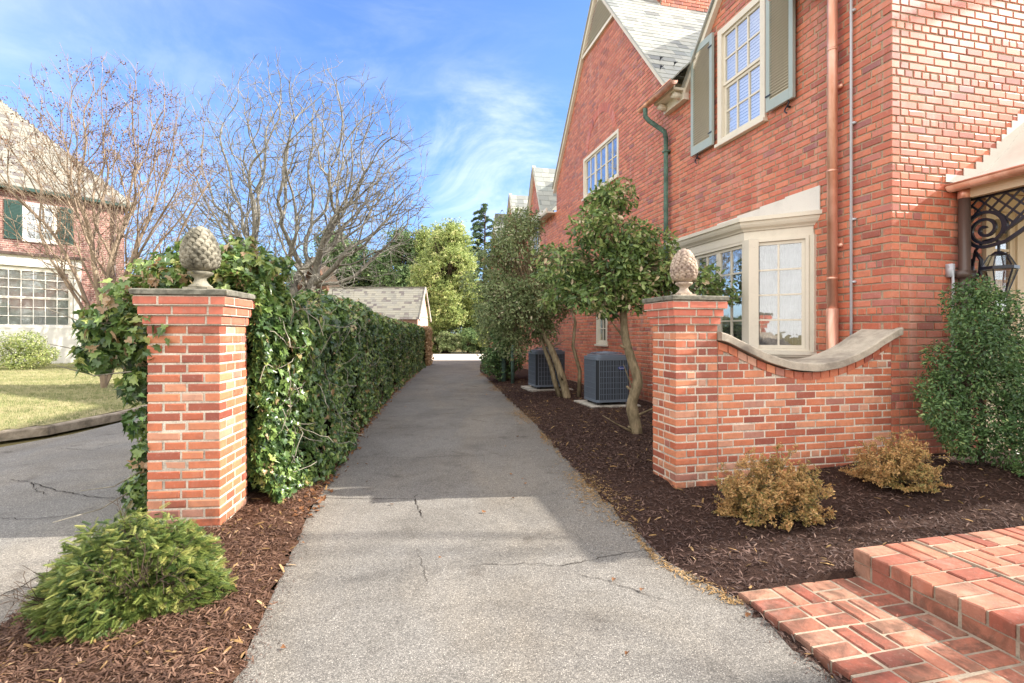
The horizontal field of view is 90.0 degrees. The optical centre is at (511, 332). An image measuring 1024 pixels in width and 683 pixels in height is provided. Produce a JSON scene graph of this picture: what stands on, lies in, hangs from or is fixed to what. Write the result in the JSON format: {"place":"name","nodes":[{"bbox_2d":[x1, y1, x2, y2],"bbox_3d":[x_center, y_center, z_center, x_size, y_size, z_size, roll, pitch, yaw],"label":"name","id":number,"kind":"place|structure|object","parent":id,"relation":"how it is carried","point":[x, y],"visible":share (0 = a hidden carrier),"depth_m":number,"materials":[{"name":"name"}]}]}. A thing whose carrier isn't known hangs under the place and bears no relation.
{"place":"outdoors","nodes":[
{"label":"outdoors","id":0,"kind":"place"},
{"bbox_2d":[0,363,144,429],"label":"lawn","id":1,"kind":"structure","parent":0,"point":[52,402],"depth_m":9.51,"materials":[{"name":"green plant"}]},
{"bbox_2d":[0,330,61,369],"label":"shrub","id":2,"kind":"object","parent":1,"relation":"on","point":[29,351],"visible":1,"depth_m":15.95,"materials":[{"name":"green plant"}]},
{"bbox_2d":[0,99,135,363],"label":"neighbouring house","id":3,"kind":"structure","parent":1,"relation":"on","point":[23,306],"depth_m":18.89,"materials":[{"name":"white paint"}]},
{"bbox_2d":[0,265,72,328],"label":"window","id":4,"kind":"structure","parent":3,"relation":"in","point":[21,306],"depth_m":18.52,"materials":[{"name":"grey glass"}]},
{"bbox_2d":[22,202,57,244],"bbox_3d":[-17.586,-4.048,19.049,0.380,1.445,0.990,0,0,38],"label":"window","id":5,"kind":"structure","parent":3,"relation":"in","point":[36,207],"depth_m":18.89,"materials":[{"name":"white paint"}]},
{"bbox_2d":[0,42,230,387],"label":"crape myrtle","id":6,"kind":"object","parent":1,"relation":"on","point":[86,224],"visible":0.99,"depth_m":11.37,"materials":[{"name":"brown plant"}]},
{"bbox_2d":[0,418,146,624],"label":"neighbouring driveway","id":7,"kind":"structure","parent":0,"point":[34,544],"depth_m":4.38,"materials":[{"name":"grey asphalt"}]},
{"bbox_2d":[0,443,118,595],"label":"neighbouring driveway cracks","id":8,"kind":"object","parent":7,"relation":"on","point":[46,517],"visible":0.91,"depth_m":4.38,"materials":[{"name":"black asphalt"}]},
{"bbox_2d":[0,0,590,333],"label":"sky","id":9,"kind":"structure","parent":0,"point":[489,83],"materials":[{"name":"blue"}]},
{"bbox_2d":[0,334,732,682],"bbox_3d":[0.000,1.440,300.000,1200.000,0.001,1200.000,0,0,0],"label":"ground","id":10,"kind":"structure","parent":0,"point":[26,440],"depth_m":7.11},
{"bbox_2d":[0,405,146,440],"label":"kerb","id":11,"kind":"structure","parent":10,"relation":"on","point":[35,431],"depth_m":7.20,"materials":[{"name":"concrete"}]},
{"bbox_2d":[108,176,194,299],"bbox_3d":[-25.178,-4.728,34.087,8.552,12.272,8.352,0,0,0],"label":"bare tree","id":12,"kind":"object","parent":10,"relation":"on","point":[150,230],"visible":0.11,"depth_m":34.27,"materials":[{"name":"grey plant"}]},
{"bbox_2d":[124,214,180,266],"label":"bare tree","id":13,"kind":"object","parent":10,"relation":"on","point":[149,241],"visible":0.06,"depth_m":42.57,"materials":[{"name":"grey plant"}]},
{"bbox_2d":[0,365,419,682],"bbox_3d":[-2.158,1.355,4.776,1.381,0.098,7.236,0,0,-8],"label":"brown mulch","id":14,"kind":"object","parent":10,"relation":"on","point":[116,663],"visible":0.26,"depth_m":2.27,"materials":[{"name":"brown wood"}]},
{"bbox_2d":[1,495,238,646],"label":"yew shrub","id":15,"kind":"object","parent":14,"relation":"on","point":[82,569],"visible":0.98,"depth_m":2.43,"materials":[{"name":"green plant"}]},
{"bbox_2d":[128,288,256,527],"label":"brick pier","id":16,"kind":"structure","parent":14,"relation":"on","point":[197,420],"depth_m":3.55,"materials":[{"name":"brick"}]},
{"bbox_2d":[179,226,221,288],"bbox_3d":[-2.299,-0.543,3.778,0.273,0.485,0.272,0,0,0],"label":"stone finial","id":17,"kind":"object","parent":16,"relation":"on","point":[200,254],"visible":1,"depth_m":3.70,"materials":[{"name":"beige stone"}]},
{"bbox_2d":[48,234,433,522],"bbox_3d":[-3.144,0.325,13.022,1.877,2.323,19.208,0,0,-4],"label":"ivy hedge","id":18,"kind":"object","parent":14,"relation":"on","point":[325,371],"visible":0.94,"depth_m":4.27,"materials":[{"name":"green plant"}]},
{"bbox_2d":[167,207,270,248],"bbox_3d":[-18.345,-3.575,33.164,6.690,9.955,7.337,0,0,-25],"label":"bare tree","id":19,"kind":"object","parent":10,"relation":"on","point":[221,225],"visible":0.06,"depth_m":32.76,"materials":[{"name":"grey plant"}]},
{"bbox_2d":[283,267,296,290],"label":"evergreen tree","id":20,"kind":"object","parent":10,"relation":"on","point":[292,271],"depth_m":37.46,"materials":[{"name":"green plant"}]},
{"bbox_2d":[141,46,438,295],"bbox_3d":[-7.861,-4.357,19.073,10.567,11.690,7.408,0,0,0],"label":"bare tree","id":21,"kind":"object","parent":10,"relation":"on","point":[323,249],"visible":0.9,"depth_m":18.31,"materials":[{"name":"grey plant"}]},
{"bbox_2d":[298,257,338,302],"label":"distant house","id":22,"kind":"structure","parent":10,"relation":"on","point":[308,277],"depth_m":36.00,"materials":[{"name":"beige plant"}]},
{"bbox_2d":[300,226,371,286],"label":"evergreen tree","id":23,"kind":"object","parent":10,"relation":"on","point":[354,257],"visible":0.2,"depth_m":40.95,"materials":[{"name":"green plant"}]},
{"bbox_2d":[360,224,408,273],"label":"bare tree","id":24,"kind":"object","parent":10,"relation":"on","point":[390,245],"visible":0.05,"depth_m":42.27,"materials":[{"name":"grey plant"}]},
{"bbox_2d":[354,220,420,311],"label":"evergreen tree","id":25,"kind":"object","parent":10,"relation":"on","point":[401,269],"visible":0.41,"depth_m":40.92,"materials":[{"name":"green plant"}]},
{"bbox_2d":[407,220,443,339],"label":"evergreen tree","id":26,"kind":"object","parent":10,"relation":"on","point":[421,238],"visible":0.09,"depth_m":41.02,"materials":[{"name":"green plant"}]},
{"bbox_2d":[428,323,435,350],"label":"shrub","id":27,"kind":"object","parent":10,"relation":"on","point":[430,325],"visible":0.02,"depth_m":34.98,"materials":[{"name":"green plant"}]},
{"bbox_2d":[432,327,452,353],"bbox_3d":[-5.243,0.457,35.632,2.550,2.081,1.802,0,0,0],"label":"shrub","id":28,"kind":"object","parent":10,"relation":"on","point":[437,350],"visible":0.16,"depth_m":35.52,"materials":[{"name":"green plant"}]},
{"bbox_2d":[405,215,484,352],"bbox_3d":[-4.635,-3.361,36.051,5.688,9.592,4.806,0,0,0],"label":"evergreen tree","id":29,"kind":"object","parent":10,"relation":"on","point":[448,261],"visible":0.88,"depth_m":35.05,"materials":[{"name":"green plant"}]},
{"bbox_2d":[435,330,462,353],"bbox_3d":[-4.208,0.627,34.353,1.946,1.618,1.455,0,0,-8],"label":"shrub","id":30,"kind":"object","parent":10,"relation":"on","point":[450,343],"visible":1,"depth_m":34.05,"materials":[{"name":"green plant"}]},
{"bbox_2d":[457,328,479,353],"bbox_3d":[-2.998,0.525,34.694,1.896,1.825,1.646,0,0,0],"label":"shrub","id":31,"kind":"object","parent":10,"relation":"on","point":[468,336],"visible":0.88,"depth_m":34.31,"materials":[{"name":"green plant"}]},
{"bbox_2d":[459,279,487,332],"bbox_3d":[-1.640,-1.321,36.988,5.520,5.511,4.438,0,0,0],"label":"evergreen tree","id":32,"kind":"object","parent":10,"relation":"on","point":[471,312],"visible":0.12,"depth_m":35.83,"materials":[{"name":"green plant"}]},
{"bbox_2d":[466,324,486,353],"bbox_3d":[-2.139,0.351,35.881,2.651,2.244,1.620,0,0,0],"label":"shrub","id":33,"kind":"object","parent":10,"relation":"on","point":[479,348],"visible":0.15,"depth_m":35.50,"materials":[{"name":"green plant"}]},
{"bbox_2d":[467,203,493,284],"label":"cedar tree","id":34,"kind":"object","parent":10,"relation":"on","point":[478,225],"visible":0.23,"depth_m":47.80,"materials":[{"name":"green plant"}]},
{"bbox_2d":[474,330,487,348],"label":"shrub","id":35,"kind":"object","parent":10,"relation":"on","point":[481,343],"visible":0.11,"depth_m":34.26,"materials":[{"name":"green plant"}]},
{"bbox_2d":[480,365,1023,682],"bbox_3d":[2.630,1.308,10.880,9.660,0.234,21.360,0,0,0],"label":"mulch bed","id":36,"kind":"object","parent":10,"relation":"on","point":[755,568],"visible":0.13,"depth_m":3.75,"materials":[{"name":"brown wood"}]},
{"bbox_2d":[476,328,527,380],"bbox_3d":[-0.218,0.543,14.076,1.210,1.724,1.331,0,0,-34],"label":"shrub","id":37,"kind":"object","parent":36,"relation":"on","point":[493,354],"visible":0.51,"depth_m":14.00,"materials":[{"name":"green plant"}]},
{"bbox_2d":[474,261,534,378],"bbox_3d":[-0.244,-0.399,14.689,1.865,3.588,2.582,0,0,-26],"label":"holly tree","id":38,"kind":"object","parent":36,"relation":"on","point":[486,336],"visible":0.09,"depth_m":14.71,"materials":[{"name":"green plant"}]},
{"bbox_2d":[502,347,506,381],"bbox_3d":[-0.220,0.843,14.000,0.186,1.075,0.196,0,0,0],"label":"standpipe","id":39,"kind":"object","parent":36,"relation":"on","point":[503,370],"visible":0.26,"depth_m":13.94,"materials":[{"name":"green metal"}]},
{"bbox_2d":[511,345,514,383],"bbox_3d":[0.020,0.846,13.300,0.133,1.068,0.140,0,0,0],"label":"standpipe","id":40,"kind":"object","parent":36,"relation":"on","point":[513,370],"visible":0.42,"depth_m":13.26,"materials":[{"name":"green metal"}]},
{"bbox_2d":[458,205,581,397],"bbox_3d":[0.259,-0.644,10.824,2.514,4.147,2.498,0,0,-30],"label":"holly tree","id":41,"kind":"object","parent":36,"relation":"on","point":[518,299],"visible":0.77,"depth_m":10.47,"materials":[{"name":"green plant"}]},
{"bbox_2d":[521,347,572,391],"bbox_3d":[0.800,0.850,11.950,0.980,1.030,0.980,0,0,-13],"label":"air conditioner","id":42,"kind":"object","parent":36,"relation":"on","point":[539,377],"visible":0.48,"depth_m":11.61,"materials":[{"name":"metal"}]},
{"bbox_2d":[574,351,640,407],"bbox_3d":[1.720,0.850,9.350,0.920,1.030,0.920,0,0,-13],"label":"air conditioner","id":43,"kind":"object","parent":36,"relation":"on","point":[606,381],"visible":0.93,"depth_m":9.06,"materials":[{"name":"metal"}]},
{"bbox_2d":[528,174,741,433],"bbox_3d":[1.508,-0.319,6.623,2.624,3.444,1.542,0,0,0],"label":"holly tree","id":44,"kind":"object","parent":36,"relation":"on","point":[636,258],"visible":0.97,"depth_m":6.37,"materials":[{"name":"green plant"}]},
{"bbox_2d":[711,442,836,531],"bbox_3d":[1.879,1.060,3.701,0.813,0.548,0.736,0,0,28],"label":"rusty shrub","id":45,"kind":"object","parent":36,"relation":"on","point":[783,492],"visible":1,"depth_m":3.60,"materials":[{"name":"brown plant"}]},
{"bbox_2d":[738,526,1023,682],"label":"brick walk","id":46,"kind":"structure","parent":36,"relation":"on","point":[946,609],"depth_m":2.41,"materials":[{"name":"red brick"}]},
{"bbox_2d":[838,427,951,493],"bbox_3d":[3.167,1.002,4.223,0.780,0.464,0.733,0,0,0],"label":"rusty shrub","id":47,"kind":"object","parent":36,"relation":"on","point":[901,466],"visible":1,"depth_m":4.07,"materials":[{"name":"brown plant"}]},
{"bbox_2d":[909,273,1023,471],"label":"upright shrub","id":48,"kind":"object","parent":36,"relation":"on","point":[988,333],"visible":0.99,"depth_m":4.49,"materials":[{"name":"green plant"}]},
{"bbox_2d":[1011,421,1023,476],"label":"boxwood shrub","id":49,"kind":"object","parent":36,"relation":"on","point":[1017,465],"visible":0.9,"depth_m":4.26,"materials":[{"name":"green plant"}]},
{"bbox_2d":[482,0,1023,455],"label":"brick house","id":50,"kind":"structure","parent":10,"relation":"on","point":[812,177],"depth_m":5.86,"materials":[{"name":"red brick"}]},
{"bbox_2d":[530,212,539,255],"bbox_3d":[0.784,-3.248,17.197,0.140,1.345,1.240,0,0,-13],"label":"window","id":51,"kind":"structure","parent":50,"relation":"in","point":[539,212],"depth_m":17.11,"materials":[{"name":"beige paint"}]},
{"bbox_2d":[581,128,618,201],"bbox_3d":[2.044,-3.817,11.859,0.130,1.045,2.070,0,0,-13],"label":"window","id":52,"kind":"structure","parent":50,"relation":"in","point":[603,162],"depth_m":11.80,"materials":[{"name":"glass"}]},
{"bbox_2d":[594,308,607,345],"bbox_3d":[2.071,-0.357,11.742,0.130,1.325,0.650,0,0,-13],"label":"window","id":53,"kind":"structure","parent":50,"relation":"in","point":[601,325],"depth_m":11.84,"materials":[{"name":"beige paint"}]},
{"bbox_2d":[714,0,767,148],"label":"window","id":54,"kind":"structure","parent":50,"relation":"in","point":[741,43],"depth_m":7.07,"materials":[{"name":"glass"}]},
{"bbox_2d":[666,185,821,369],"bbox_3d":[2.882,-0.388,7.069,0.779,2.535,2.910,0,0,-16],"label":"bay window","id":55,"kind":"structure","parent":50,"relation":"in","point":[769,251],"depth_m":6.13,"materials":[{"name":"beige paint"}]},
{"bbox_2d":[971,237,1019,298],"bbox_3d":[4.668,-0.622,4.960,0.260,0.603,0.400,0,0,0],"label":"wall lantern","id":56,"kind":"object","parent":50,"relation":"attached to","point":[1010,265],"depth_m":4.92,"materials":[{"name":"black metal"}]},
{"bbox_2d":[995,213,1014,382],"bbox_3d":[5.057,-0.358,5.289,0.390,1.765,0.100,0,0,-13],"label":"window","id":57,"kind":"structure","parent":50,"relation":"in","point":[1009,248],"depth_m":5.31,"materials":[{"name":"glass"}]},
{"bbox_2d":[642,295,902,488],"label":"wing wall","id":58,"kind":"structure","parent":10,"relation":"on","point":[722,397],"depth_m":4.60,"materials":[{"name":"brick"}]},
{"bbox_2d":[670,249,697,294],"bbox_3d":[1.559,-0.542,4.644,0.247,0.441,0.248,0,0,0],"label":"stone finial","id":59,"kind":"object","parent":58,"relation":"on","point":[683,270],"visible":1,"depth_m":4.57,"materials":[{"name":"beige stone"}]},
{"bbox_2d":[327,287,431,325],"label":"garage","id":60,"kind":"structure","parent":0,"point":[391,302],"depth_m":26.64,"materials":[{"name":"tile"}]},
{"bbox_2d":[432,354,482,359],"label":"court pavement","id":61,"kind":"structure","parent":0,"point":[456,357],"depth_m":29.72,"materials":[{"name":"concrete"}]},
{"bbox_2d":[233,360,837,682],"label":"driveway","id":62,"kind":"structure","parent":0,"point":[365,602],"depth_m":2.83,"materials":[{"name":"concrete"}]},
{"bbox_2d":[291,370,420,516],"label":"fallen leaves","id":63,"kind":"object","parent":62,"relation":"on","point":[323,498],"visible":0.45,"depth_m":4.85,"materials":[{"name":"brown plant"}]},
{"bbox_2d":[326,414,673,602],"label":"driveway cracks","id":64,"kind":"object","parent":62,"relation":"on","point":[499,564],"visible":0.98,"depth_m":3.09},
{"bbox_2d":[280,376,750,654],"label":"blown leaves","id":65,"kind":"object","parent":62,"relation":"on","point":[747,614],"visible":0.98,"depth_m":2.85,"materials":[{"name":"brown plant"}]},
{"bbox_2d":[472,373,747,604],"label":"dry needles","id":66,"kind":"object","parent":62,"relation":"on","point":[664,563],"visible":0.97,"depth_m":3.98,"materials":[{"name":"beige plant"}]}
]}

